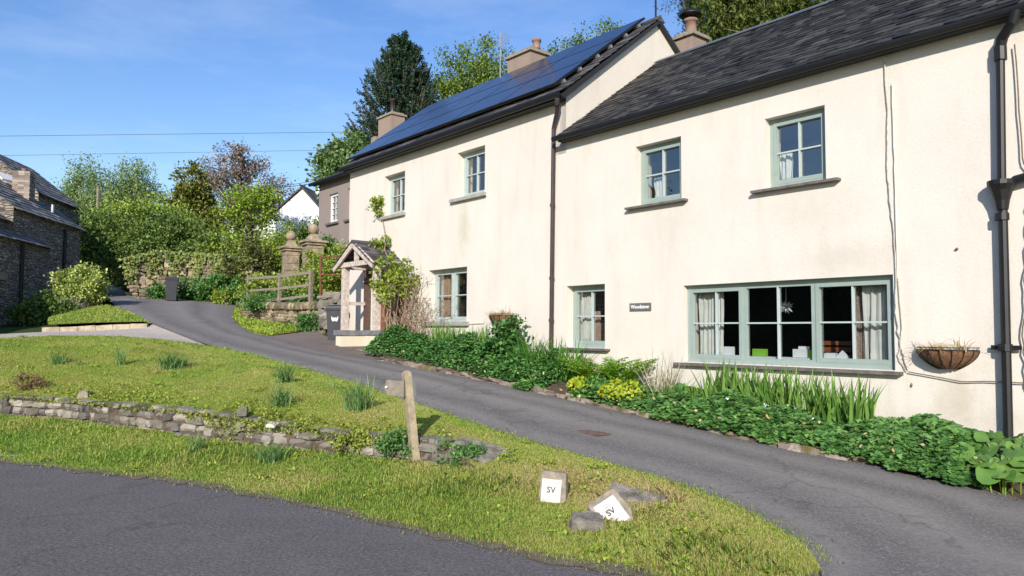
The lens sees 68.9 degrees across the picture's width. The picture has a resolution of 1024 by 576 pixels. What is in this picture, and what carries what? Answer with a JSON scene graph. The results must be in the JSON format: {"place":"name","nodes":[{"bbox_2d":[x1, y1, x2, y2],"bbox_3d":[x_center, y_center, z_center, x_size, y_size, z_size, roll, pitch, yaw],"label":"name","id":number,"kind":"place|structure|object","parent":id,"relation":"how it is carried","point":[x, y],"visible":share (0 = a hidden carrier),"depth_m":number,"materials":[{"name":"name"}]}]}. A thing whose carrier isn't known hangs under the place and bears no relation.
{"place":"outdoors","nodes":[
{"label":"outdoors","id":0,"kind":"place"},
{"bbox_2d":[47,304,150,324],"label":"lawn","id":1,"kind":"structure","parent":0,"point":[99,319],"depth_m":22.15,"materials":[{"name":"green plant"}]},
{"bbox_2d":[43,261,112,307],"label":"variegated bush","id":2,"kind":"object","parent":1,"relation":"on","point":[88,286],"visible":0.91,"depth_m":25.77,"materials":[{"name":"green plant"}]},
{"bbox_2d":[0,324,204,344],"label":"driveway","id":3,"kind":"structure","parent":0,"point":[152,331],"depth_m":19.72,"materials":[{"name":"grey concrete"}]},
{"bbox_2d":[237,282,328,302],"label":"garden terrace","id":4,"kind":"structure","parent":0,"point":[314,299],"depth_m":25.34,"materials":[{"name":"green plant"}]},
{"bbox_2d":[210,286,236,304],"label":"shrub","id":5,"kind":"object","parent":4,"relation":"on","point":[219,296],"visible":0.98,"depth_m":30.66,"materials":[{"name":"green plant"}]},
{"bbox_2d":[215,229,281,285],"bbox_3d":[-11.258,-1.079,32.302,3.179,2.944,3.009,0,-3,0],"label":"shrub","id":6,"kind":"object","parent":4,"relation":"on","point":[247,252],"visible":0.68,"depth_m":31.69,"materials":[{"name":"green plant"}]},
{"bbox_2d":[240,222,302,275],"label":"shrub","id":7,"kind":"object","parent":4,"relation":"on","point":[274,242],"visible":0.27,"depth_m":32.72,"materials":[{"name":"green plant"}]},
{"bbox_2d":[233,283,334,314],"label":"shrub","id":8,"kind":"object","parent":4,"relation":"on","point":[251,302],"visible":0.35,"depth_m":24.13,"materials":[{"name":"green plant"}]},
{"bbox_2d":[232,253,341,299],"bbox_3d":[-7.693,-0.198,26.158,4.057,2.172,2.547,0,-3,0],"label":"shrub","id":9,"kind":"object","parent":4,"relation":"on","point":[269,282],"visible":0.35,"depth_m":25.81,"materials":[{"name":"green plant"}]},
{"bbox_2d":[301,239,348,299],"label":"shrub","id":10,"kind":"object","parent":4,"relation":"on","point":[327,264],"visible":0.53,"depth_m":23.12,"materials":[{"name":"green plant"}]},
{"bbox_2d":[0,249,621,466],"bbox_3d":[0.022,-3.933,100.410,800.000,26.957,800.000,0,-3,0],"label":"ground","id":11,"kind":"structure","parent":0,"point":[11,327],"depth_m":23.45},
{"bbox_2d":[0,287,83,326],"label":"shrub","id":12,"kind":"object","parent":11,"relation":"on","point":[29,311],"visible":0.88,"depth_m":24.76,"materials":[{"name":"green plant"}]},
{"bbox_2d":[0,154,87,325],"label":"stone barn","id":13,"kind":"structure","parent":11,"relation":"on","point":[40,232],"depth_m":28.38,"materials":[{"name":"stone"}]},
{"bbox_2d":[51,151,123,224],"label":"birch tree","id":14,"kind":"object","parent":11,"relation":"on","point":[74,193],"visible":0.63,"depth_m":62.06,"materials":[{"name":"green plant"}]},
{"bbox_2d":[42,324,148,331],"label":"stone kerb","id":15,"kind":"structure","parent":11,"relation":"on","point":[93,327],"depth_m":21.50,"materials":[{"name":"stone"}]},
{"bbox_2d":[102,284,135,297],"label":"lane","id":16,"kind":"structure","parent":11,"relation":"on","point":[117,292],"depth_m":34.71,"materials":[{"name":"grey asphalt"}]},
{"bbox_2d":[70,203,126,300],"bbox_3d":[-19.191,-1.447,34.045,3.268,4.944,3.545,0,-3,0],"label":"hedge","id":17,"kind":"object","parent":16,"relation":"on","point":[95,252],"visible":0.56,"depth_m":33.93,"materials":[{"name":"green plant"}]},
{"bbox_2d":[80,187,213,289],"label":"hedge","id":18,"kind":"object","parent":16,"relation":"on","point":[133,206],"visible":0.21,"depth_m":40.58,"materials":[{"name":"green plant"}]},
{"bbox_2d":[88,151,169,206],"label":"birch tree","id":19,"kind":"object","parent":11,"relation":"on","point":[135,183],"visible":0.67,"depth_m":63.95,"materials":[{"name":"green plant"}]},
{"bbox_2d":[139,281,165,298],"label":"shrub","id":20,"kind":"object","parent":11,"relation":"on","point":[160,293],"visible":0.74,"depth_m":31.69,"materials":[{"name":"green plant"}]},
{"bbox_2d":[124,252,263,302],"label":"ivy wall","id":21,"kind":"structure","parent":11,"relation":"on","point":[144,281],"depth_m":33.03,"materials":[{"name":"stone"}]},
{"bbox_2d":[102,207,223,288],"bbox_3d":[-16.383,-1.798,34.605,6.039,4.062,3.481,0,-3,0],"label":"hedge","id":22,"kind":"object","parent":21,"relation":"on","point":[135,241],"visible":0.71,"depth_m":34.24,"materials":[{"name":"green plant"}]},
{"bbox_2d":[118,250,257,284],"bbox_3d":[-13.906,-0.900,32.507,6.514,1.705,1.291,0,-3,10],"label":"ivy","id":23,"kind":"object","parent":21,"relation":"attached to","point":[138,258],"visible":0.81,"depth_m":32.79,"materials":[{"name":"green plant"}]},
{"bbox_2d":[154,159,239,280],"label":"tree","id":24,"kind":"object","parent":11,"relation":"on","point":[194,193],"visible":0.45,"depth_m":45.73,"materials":[{"name":"green plant"}]},
{"bbox_2d":[183,225,250,255],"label":"shrub","id":25,"kind":"object","parent":11,"relation":"on","point":[211,243],"visible":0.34,"depth_m":34.64,"materials":[{"name":"green plant"}]},
{"bbox_2d":[177,271,257,304],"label":"shrub","id":26,"kind":"object","parent":11,"relation":"on","point":[205,287],"visible":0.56,"depth_m":31.12,"materials":[{"name":"green plant"}]},
{"bbox_2d":[0,393,454,463],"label":"dry stone wall","id":27,"kind":"structure","parent":11,"relation":"on","point":[7,408],"depth_m":9.94,"materials":[{"name":"grey stone"}]},
{"bbox_2d":[0,391,364,458],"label":"wall foot grass","id":28,"kind":"structure","parent":27,"relation":"on","point":[132,428],"depth_m":10.06,"materials":[{"name":"green plant"}]},
{"bbox_2d":[236,405,288,436],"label":"creeper","id":29,"kind":"object","parent":27,"relation":"attached to","point":[272,410],"visible":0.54,"depth_m":9.30,"materials":[{"name":"green plant"}]},
{"bbox_2d":[332,422,373,455],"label":"creeper","id":30,"kind":"object","parent":27,"relation":"attached to","point":[345,438],"visible":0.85,"depth_m":8.42,"materials":[{"name":"green plant"}]},
{"bbox_2d":[371,425,426,458],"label":"creeper","id":31,"kind":"object","parent":27,"relation":"attached to","point":[382,444],"visible":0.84,"depth_m":8.10,"materials":[{"name":"green plant"}]},
{"bbox_2d":[0,398,476,469],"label":"bank face","id":32,"kind":"object","parent":11,"relation":"on","point":[246,439],"visible":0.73,"depth_m":9.66},
{"bbox_2d":[0,370,395,454],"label":"creeping cover","id":33,"kind":"object","parent":32,"relation":"on","point":[235,418],"visible":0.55,"depth_m":9.83,"materials":[{"name":"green plant"}]},
{"bbox_2d":[430,436,487,467],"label":"creeper","id":34,"kind":"object","parent":32,"relation":"on","point":[469,449],"visible":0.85,"depth_m":7.80,"materials":[{"name":"green plant"}]},
{"bbox_2d":[206,179,286,249],"bbox_3d":[-13.584,-2.266,38.248,3.897,6.833,3.473,-3,-5,41],"label":"lime green tree","id":35,"kind":"object","parent":11,"relation":"on","point":[247,198],"visible":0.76,"depth_m":38.11,"materials":[{"name":"green plant"}]},
{"bbox_2d":[198,139,299,241],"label":"copper tree","id":36,"kind":"object","parent":11,"relation":"on","point":[241,170],"visible":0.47,"depth_m":52.28,"materials":[{"name":"brown plant"}]},
{"bbox_2d":[230,184,318,239],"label":"white house","id":37,"kind":"structure","parent":11,"relation":"on","point":[302,204],"depth_m":60.48,"materials":[{"name":"paint"}]},
{"bbox_2d":[238,301,317,329],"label":"garden wall","id":38,"kind":"structure","parent":11,"relation":"on","point":[281,312],"depth_m":23.34,"materials":[{"name":"stone"}]},
{"bbox_2d":[246,269,313,309],"bbox_3d":[-7.544,0.076,23.954,4.212,1.187,0.191,-3,-5,45],"label":"post and rail fence","id":39,"kind":"object","parent":38,"relation":"on","point":[280,288],"visible":0.84,"depth_m":23.51,"materials":[{"name":"brown wood"}]},
{"bbox_2d":[278,231,302,283],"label":"gate pier","id":40,"kind":"structure","parent":11,"relation":"on","point":[290,249],"depth_m":27.12,"materials":[{"name":"stone"}]},
{"bbox_2d":[262,215,318,267],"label":"shrub","id":41,"kind":"object","parent":11,"relation":"on","point":[302,233],"visible":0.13,"depth_m":35.65,"materials":[{"name":"green plant"}]},
{"bbox_2d":[298,224,328,289],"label":"gate pier","id":42,"kind":"structure","parent":11,"relation":"on","point":[313,241],"depth_m":25.95,"materials":[{"name":"stone"}]},
{"bbox_2d":[265,330,387,359],"bbox_3d":[-5.464,1.455,20.284,1.716,0.684,8.930,3,-4,-40],"label":"apron","id":43,"kind":"object","parent":11,"relation":"on","point":[316,339],"visible":0.52,"depth_m":19.30,"materials":[{"name":"grey concrete"}]},
{"bbox_2d":[287,310,320,331],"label":"weed clump","id":44,"kind":"object","parent":43,"relation":"on","point":[306,322],"visible":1,"depth_m":21.45,"materials":[{"name":"green plant"}]},
{"bbox_2d":[325,305,340,340],"bbox_3d":[-4.771,0.961,20.293,0.506,0.998,0.691,1,-3,-4],"label":"wheelie bin","id":45,"kind":"object","parent":43,"relation":"on","point":[333,313],"visible":0.49,"depth_m":20.01,"materials":[{"name":"plastic"}]},
{"bbox_2d":[317,291,340,328],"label":"rubble pier","id":46,"kind":"structure","parent":11,"relation":"on","point":[331,298],"depth_m":21.13,"materials":[{"name":"stone"}]},
{"bbox_2d":[298,128,370,200],"bbox_3d":[-8.637,-4.206,38.289,4.847,8.233,3.488,0,-3,0],"label":"chestnut tree","id":47,"kind":"object","parent":11,"relation":"on","point":[329,159],"visible":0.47,"depth_m":37.84,"materials":[{"name":"green plant"}]},
{"bbox_2d":[308,99,406,288],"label":"grey house","id":48,"kind":"structure","parent":11,"relation":"on","point":[334,200],"depth_m":27.23,"materials":[{"name":"paint"}]},
{"bbox_2d":[342,30,450,143],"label":"conifer tree","id":49,"kind":"object","parent":11,"relation":"on","point":[402,79],"visible":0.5,"depth_m":43.58,"materials":[{"name":"green plant"}]},
{"bbox_2d":[428,31,515,100],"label":"willow tree","id":50,"kind":"object","parent":11,"relation":"on","point":[481,74],"visible":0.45,"depth_m":46.23,"materials":[{"name":"green plant"}]},
{"bbox_2d":[337,0,709,351],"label":"cottage","id":51,"kind":"structure","parent":11,"relation":"on","point":[465,183],"depth_m":16.18,"materials":[{"name":"paint"}]},
{"bbox_2d":[331,240,405,359],"bbox_3d":[-3.608,0.330,18.747,0.940,3.045,2.260,3,-4,-40],"label":"porch","id":52,"kind":"object","parent":51,"relation":"attached to","point":[358,255],"visible":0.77,"depth_m":18.96,"materials":[{"name":"beige wood"}]},
{"bbox_2d":[379,173,405,219],"bbox_3d":[-2.928,-2.333,18.968,0.320,1.125,1.140,3,-4,-40],"label":"window","id":53,"kind":"structure","parent":51,"relation":"in","point":[393,214],"depth_m":19.12,"materials":[{"name":"green paint"}]},
{"bbox_2d":[366,195,441,351],"bbox_3d":[-2.991,-0.498,18.137,1.436,4.056,3.166,3,-5,-42],"label":"climbing plant","id":54,"kind":"object","parent":51,"relation":"attached to","point":[397,279],"visible":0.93,"depth_m":17.69,"materials":[{"name":"green plant"}]},
{"bbox_2d":[421,268,468,325],"bbox_3d":[-1.438,0.212,17.022,0.320,1.300,1.800,3,-4,-40],"label":"window","id":55,"kind":"structure","parent":51,"relation":"in","point":[457,320],"depth_m":17.05,"materials":[{"name":"green paint"}]},
{"bbox_2d":[442,275,450,316],"bbox_3d":[-1.538,0.200,17.507,0.085,1.060,0.337,3,-4,-39],"label":"curtain","id":56,"kind":"object","parent":51,"relation":"hanging from","point":[446,279],"visible":0.75,"depth_m":17.48,"materials":[{"name":"beige fabric"}]},
{"bbox_2d":[449,148,486,202],"bbox_3d":[-0.880,-2.502,16.528,0.330,1.115,1.300,3,-4,-40],"label":"window","id":57,"kind":"structure","parent":51,"relation":"in","point":[466,195],"depth_m":16.63,"materials":[{"name":"green paint"}]},
{"bbox_2d":[541,15,625,54],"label":"tree","id":58,"kind":"object","parent":11,"relation":"on","point":[577,42],"visible":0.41,"depth_m":60.55,"materials":[{"name":"green plant"}]},
{"bbox_2d":[670,0,784,42],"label":"larch tree","id":59,"kind":"object","parent":11,"relation":"on","point":[719,10],"visible":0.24,"depth_m":26.95,"materials":[{"name":"green plant"}]},
{"bbox_2d":[723,0,827,32],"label":"larch tree","id":60,"kind":"object","parent":11,"relation":"on","point":[789,7],"visible":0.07,"depth_m":25.12,"materials":[{"name":"green plant"}]},
{"bbox_2d":[551,0,1023,437],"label":"cottage","id":61,"kind":"structure","parent":11,"relation":"on","point":[895,128],"depth_m":10.40,"materials":[{"name":"paint"}]},
{"bbox_2d":[562,285,609,350],"bbox_3d":[1.403,0.537,13.594,0.340,1.185,1.170,3,-4,-40],"label":"window","id":62,"kind":"structure","parent":61,"relation":"in","point":[593,345],"depth_m":13.77,"materials":[{"name":"green paint"}]},
{"bbox_2d":[582,292,594,340],"bbox_3d":[1.423,0.546,13.949,0.086,0.981,0.315,3,-4,-36],"label":"curtain","id":63,"kind":"object","parent":61,"relation":"hanging from","point":[586,311],"visible":0.62,"depth_m":13.96,"materials":[{"name":"white fabric"}]},
{"bbox_2d":[624,139,687,209],"bbox_3d":[2.452,-1.901,12.464,0.310,1.080,1.250,3,-4,-40],"label":"window","id":64,"kind":"structure","parent":61,"relation":"in","point":[646,202],"depth_m":12.55,"materials":[{"name":"green paint"}]},
{"bbox_2d":[699,292,723,354],"bbox_3d":[3.159,0.584,11.802,0.083,1.070,0.444,3,-4,-40],"label":"curtain","id":65,"kind":"object","parent":61,"relation":"hanging from","point":[706,315],"visible":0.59,"depth_m":11.81,"materials":[{"name":"white fabric"}]},
{"bbox_2d":[780,153,792,179],"bbox_3d":[4.027,-1.747,10.937,0.087,0.471,0.202,3,-5,-43],"label":"curtain","id":66,"kind":"object","parent":61,"relation":"hanging from","point":[786,165],"visible":0.69,"depth_m":10.91,"materials":[{"name":"white fabric"}]},
{"bbox_2d":[673,275,903,374],"bbox_3d":[3.790,0.529,10.691,0.270,1.265,3.480,3,-4,-40],"label":"window","id":67,"kind":"structure","parent":61,"relation":"in","point":[816,285],"depth_m":10.47,"materials":[{"name":"green paint"}]},
{"bbox_2d":[750,108,840,193],"bbox_3d":[4.034,-1.951,10.580,0.310,1.085,1.310,3,-4,-40],"label":"window","id":68,"kind":"structure","parent":61,"relation":"in","point":[777,184],"depth_m":10.66,"materials":[{"name":"green paint"}]},
{"bbox_2d":[823,341,852,358],"bbox_3d":[4.907,1.133,11.013,0.455,0.700,0.430,3,-4,-40],"label":"chair","id":69,"kind":"object","parent":61,"relation":"in","point":[837,349],"visible":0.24,"depth_m":10.87,"materials":[{"name":"orange wood"}]},
{"bbox_2d":[855,286,869,358],"bbox_3d":[4.698,0.487,10.031,0.078,1.070,0.220,3,-4,-40],"label":"curtain","id":70,"kind":"object","parent":61,"relation":"hanging from","point":[860,345],"visible":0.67,"depth_m":10.05,"materials":[{"name":"fabric"}]},
{"bbox_2d":[862,285,888,359],"bbox_3d":[4.830,0.475,9.814,0.088,1.070,0.405,3,-5,-42],"label":"curtain","id":71,"kind":"object","parent":61,"relation":"hanging from","point":[874,300],"visible":0.65,"depth_m":9.85,"materials":[{"name":"white fabric"}]},
{"bbox_2d":[891,337,982,369],"bbox_3d":[5.118,0.753,8.835,1.272,0.426,0.890,-2,-4,39],"label":"hanging basket","id":72,"kind":"object","parent":61,"relation":"attached to","point":[942,357],"visible":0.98,"depth_m":8.75,"materials":[{"name":"brown wicker"}]},
{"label":"weedy verge","id":73,"kind":"structure","parent":11,"relation":"on","visible":0},
{"bbox_2d":[232,305,311,334],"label":"weeds","id":74,"kind":"object","parent":73,"relation":"on","point":[259,326],"visible":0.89,"depth_m":22.63,"materials":[{"name":"green plant"}]},
{"bbox_2d":[0,462,774,575],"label":"road","id":75,"kind":"structure","parent":0,"point":[57,522],"depth_m":5.75,"materials":[{"name":"grey asphalt"}]},
{"bbox_2d":[0,335,1017,574],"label":"road grit","id":76,"kind":"object","parent":75,"relation":"on","point":[711,486],"visible":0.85,"depth_m":7.17,"materials":[{"name":"grey gravel"}]},
{"bbox_2d":[0,0,819,236],"label":"sky","id":77,"kind":"structure","parent":0,"point":[91,72],"materials":[{"name":"blue"}]},
{"bbox_2d":[0,457,821,575],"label":"road margin","id":78,"kind":"object","parent":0,"point":[526,553],"visible":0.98,"depth_m":5.97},
{"bbox_2d":[0,335,839,575],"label":"grass bank","id":79,"kind":"structure","parent":0,"point":[216,408],"depth_m":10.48,"materials":[{"name":"green plant"}]},
{"bbox_2d":[3,370,54,392],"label":"brown scrub","id":80,"kind":"object","parent":79,"relation":"on","point":[36,379],"visible":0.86,"depth_m":12.06,"materials":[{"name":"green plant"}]},
{"bbox_2d":[146,346,201,369],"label":"daffodil clump","id":81,"kind":"object","parent":79,"relation":"on","point":[169,363],"visible":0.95,"depth_m":13.11,"materials":[{"name":"green plant"}]},
{"bbox_2d":[244,442,295,463],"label":"daffodil clump","id":82,"kind":"object","parent":79,"relation":"on","point":[269,457],"visible":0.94,"depth_m":8.44,"materials":[{"name":"green plant"}]},
{"bbox_2d":[256,381,305,407],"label":"daffodil clump","id":83,"kind":"object","parent":79,"relation":"on","point":[280,397],"visible":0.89,"depth_m":10.03,"materials":[{"name":"green plant"}]},
{"bbox_2d":[269,362,301,383],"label":"daffodil clump","id":84,"kind":"object","parent":79,"relation":"on","point":[284,376],"visible":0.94,"depth_m":11.52,"materials":[{"name":"green plant"}]},
{"bbox_2d":[336,374,382,411],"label":"daffodil clump","id":85,"kind":"object","parent":79,"relation":"on","point":[357,402],"visible":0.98,"depth_m":9.59,"materials":[{"name":"green plant"}]},
{"bbox_2d":[0,335,786,574],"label":"turf weeds","id":86,"kind":"object","parent":79,"relation":"on","point":[604,558],"visible":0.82,"depth_m":8.31,"materials":[{"name":"green plant"}]},
{"bbox_2d":[384,370,419,462],"bbox_3d":[-1.185,1.487,8.045,0.409,1.188,0.195,2,-4,-32],"label":"signpost","id":87,"kind":"object","parent":79,"relation":"on","point":[405,387],"visible":0.96,"depth_m":8.06,"materials":[{"name":"brown wood"}]},
{"bbox_2d":[448,436,513,462],"bbox_3d":[-0.268,1.816,7.885,0.831,0.456,0.388,-1,-4,17],"label":"rock","id":88,"kind":"object","parent":79,"relation":"on","point":[493,450],"visible":0.32,"depth_m":7.91,"materials":[{"name":"grey stone"}]},
{"bbox_2d":[404,449,686,534],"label":"tussock grass","id":89,"kind":"structure","parent":79,"relation":"on","point":[631,507],"depth_m":6.25,"materials":[{"name":"green plant"}]},
{"bbox_2d":[539,470,567,502],"bbox_3d":[0.361,1.757,6.474,0.240,0.352,0.198,0,-3,12],"label":"marker stone","id":90,"kind":"object","parent":79,"relation":"on","point":[553,486],"visible":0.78,"depth_m":6.40,"materials":[{"name":"stone"}]},
{"bbox_2d":[567,510,605,531],"bbox_3d":[0.577,1.877,5.816,0.296,0.239,0.256,0,-3,0],"label":"rock","id":91,"kind":"object","parent":79,"relation":"on","point":[590,521],"visible":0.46,"depth_m":5.72,"materials":[{"name":"grey stone"}]},
{"bbox_2d":[588,489,632,520],"bbox_3d":[0.796,1.809,6.000,0.369,0.360,0.292,0,-3,0],"label":"marker stone","id":92,"kind":"object","parent":79,"relation":"on","point":[610,503],"visible":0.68,"depth_m":5.98,"materials":[{"name":"concrete"}]},
{"bbox_2d":[608,481,666,522],"bbox_3d":[1.069,1.851,6.457,0.513,0.301,0.284,-1,-4,22],"label":"rock","id":93,"kind":"object","parent":79,"relation":"on","point":[623,491],"visible":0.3,"depth_m":6.44,"materials":[{"name":"grey stone"}]},
{"bbox_2d":[110,298,1023,575],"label":"lane","id":94,"kind":"structure","parent":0,"point":[874,520],"depth_m":7.64,"materials":[{"name":"grey asphalt"}]},
{"bbox_2d":[165,276,178,300],"bbox_3d":[-13.805,0.040,30.283,0.506,0.998,0.691,2,-4,-22],"label":"wheelie bin","id":95,"kind":"object","parent":94,"relation":"on","point":[171,283],"visible":0.86,"depth_m":30.03,"materials":[{"name":"plastic"}]},
{"bbox_2d":[378,357,920,472],"bbox_3d":[0.882,1.790,12.055,0.548,1.061,11.835,3,-5,-41],"label":"stone edging","id":96,"kind":"object","parent":94,"relation":"on","point":[805,449],"visible":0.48,"depth_m":10.96,"materials":[{"name":"grey stone"}]},
{"bbox_2d":[376,351,1023,499],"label":"flower bed","id":97,"kind":"object","parent":94,"relation":"on","point":[553,387],"visible":0.13,"depth_m":12.52,"materials":[{"name":"soil"}]},
{"bbox_2d":[388,291,457,335],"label":"twiggy rose","id":98,"kind":"object","parent":97,"relation":"on","point":[423,316],"visible":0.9,"depth_m":17.16,"materials":[{"name":"brown plant"}]},
{"bbox_2d":[416,321,462,341],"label":"iris clump","id":99,"kind":"object","parent":97,"relation":"on","point":[441,330],"visible":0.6,"depth_m":16.46,"materials":[{"name":"green plant"}]},
{"bbox_2d":[363,324,565,388],"bbox_3d":[-1.077,1.296,15.366,1.246,1.178,6.332,3,-4,-40],"label":"ivy cover","id":100,"kind":"object","parent":97,"relation":"on","point":[406,339],"visible":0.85,"depth_m":14.80,"materials":[{"name":"green plant"}]},
{"bbox_2d":[481,313,533,369],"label":"dark leaved shrub","id":101,"kind":"object","parent":97,"relation":"on","point":[498,338],"visible":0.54,"depth_m":14.16,"materials":[{"name":"green plant"}]},
{"bbox_2d":[498,328,600,380],"bbox_3d":[0.597,1.153,13.429,1.631,0.955,2.354,3,-4,-39],"label":"iris clump","id":102,"kind":"object","parent":97,"relation":"on","point":[537,353],"visible":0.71,"depth_m":13.15,"materials":[{"name":"green plant"}]},
{"bbox_2d":[555,356,658,382],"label":"fern","id":103,"kind":"object","parent":97,"relation":"on","point":[585,370],"visible":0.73,"depth_m":12.14,"materials":[{"name":"green plant"}]},
{"bbox_2d":[597,377,646,406],"bbox_3d":[1.697,1.593,11.483,0.786,0.432,0.793,0,-3,0],"label":"euphorbia","id":104,"kind":"object","parent":97,"relation":"on","point":[619,386],"visible":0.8,"depth_m":11.28,"materials":[{"name":"yellow plant"}]},
{"bbox_2d":[624,346,701,394],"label":"bronze spikes","id":105,"kind":"object","parent":97,"relation":"on","point":[670,380],"visible":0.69,"depth_m":11.42,"materials":[{"name":"plant"}]},
{"bbox_2d":[511,374,1001,488],"bbox_3d":[2.809,1.736,10.532,1.471,0.841,7.305,3,-4,-39],"label":"geranium cover","id":106,"kind":"object","parent":97,"relation":"on","point":[936,433],"visible":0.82,"depth_m":8.92,"materials":[{"name":"green plant"}]},
{"bbox_2d":[689,358,887,423],"bbox_3d":[3.559,1.375,9.868,0.903,0.902,2.637,3,-5,-42],"label":"iris clump","id":107,"kind":"object","parent":97,"relation":"on","point":[827,407],"visible":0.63,"depth_m":9.61,"materials":[{"name":"green plant"}]},
{"bbox_2d":[941,430,1023,494],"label":"bergenia","id":108,"kind":"object","parent":97,"relation":"on","point":[1007,464],"visible":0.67,"depth_m":7.47,"materials":[{"name":"green plant"}]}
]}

